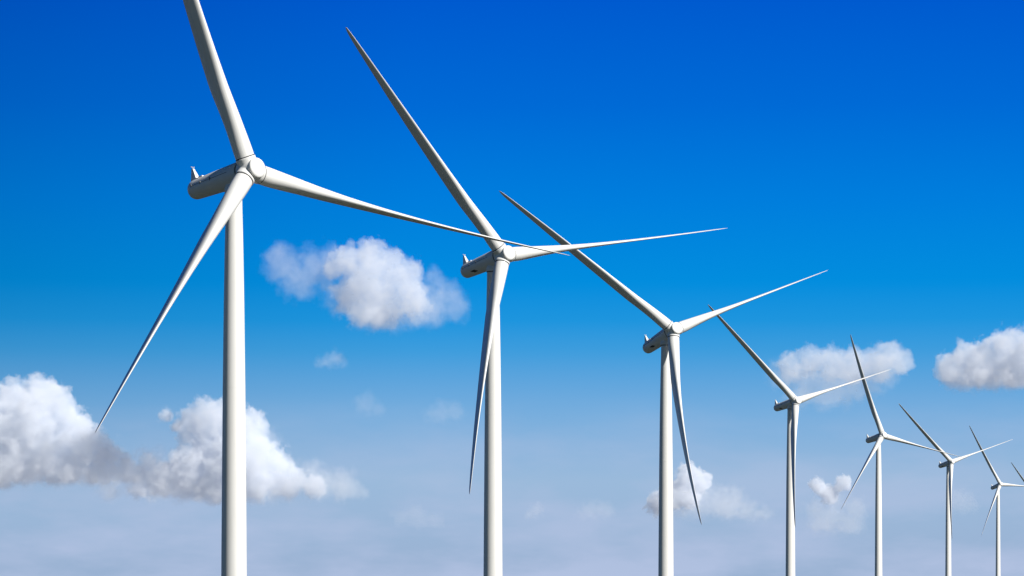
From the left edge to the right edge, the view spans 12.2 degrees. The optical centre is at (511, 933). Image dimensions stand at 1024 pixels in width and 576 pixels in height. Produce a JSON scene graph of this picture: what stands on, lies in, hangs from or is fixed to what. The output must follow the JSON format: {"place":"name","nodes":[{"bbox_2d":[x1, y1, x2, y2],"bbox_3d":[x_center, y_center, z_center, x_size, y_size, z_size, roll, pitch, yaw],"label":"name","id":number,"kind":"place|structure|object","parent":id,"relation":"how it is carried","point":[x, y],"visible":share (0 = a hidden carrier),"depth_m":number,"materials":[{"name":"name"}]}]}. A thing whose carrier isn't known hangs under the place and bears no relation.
{"place":"outdoors","nodes":[
{"label":"outdoors","id":0,"kind":"place"},
{"bbox_2d":[0,0,1023,575],"label":"sky","id":1,"kind":"structure","parent":0,"point":[877,146],"materials":[{"name":"blue"}]},
{"bbox_3d":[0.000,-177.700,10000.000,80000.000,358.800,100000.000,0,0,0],"label":"ground","id":2,"kind":"structure","parent":0,"visible":0},
{"bbox_2d":[95,0,569,575],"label":"wind turbine","id":3,"kind":"object","parent":2,"relation":"on","point":[241,174],"visible":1,"depth_m":673.99,"materials":[{"name":"paint"}]},
{"bbox_2d":[346,27,725,575],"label":"wind turbine","id":4,"kind":"object","parent":2,"relation":"on","point":[494,263],"visible":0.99,"depth_m":922.44,"materials":[{"name":"paint"}]},
{"bbox_2d":[499,191,826,575],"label":"wind turbine","id":5,"kind":"object","parent":2,"relation":"on","point":[666,338],"visible":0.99,"depth_m":1135.50,"materials":[{"name":"paint"}]},
{"bbox_2d":[708,305,890,575],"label":"wind turbine","id":6,"kind":"object","parent":2,"relation":"on","point":[792,403],"visible":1,"depth_m":1865.47,"materials":[{"name":"paint"}]},
{"bbox_2d":[841,334,963,575],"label":"wind turbine","id":7,"kind":"object","parent":2,"relation":"on","point":[880,436],"visible":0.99,"depth_m":2407.84,"materials":[{"name":"paint"}]},
{"bbox_2d":[899,404,1009,575],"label":"wind turbine","id":8,"kind":"object","parent":2,"relation":"on","point":[948,464],"visible":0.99,"depth_m":3031.96,"materials":[{"name":"paint"}]},
{"bbox_2d":[969,426,1023,575],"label":"wind turbine","id":9,"kind":"object","parent":2,"relation":"on","point":[999,485],"visible":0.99,"depth_m":3807.93,"materials":[{"name":"paint"}]},
{"bbox_2d":[1011,462,1023,481],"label":"wind turbine","id":10,"kind":"object","parent":2,"relation":"on","point":[1018,473],"visible":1,"depth_m":4531.44,"materials":[{"name":"paint"}]}
]}

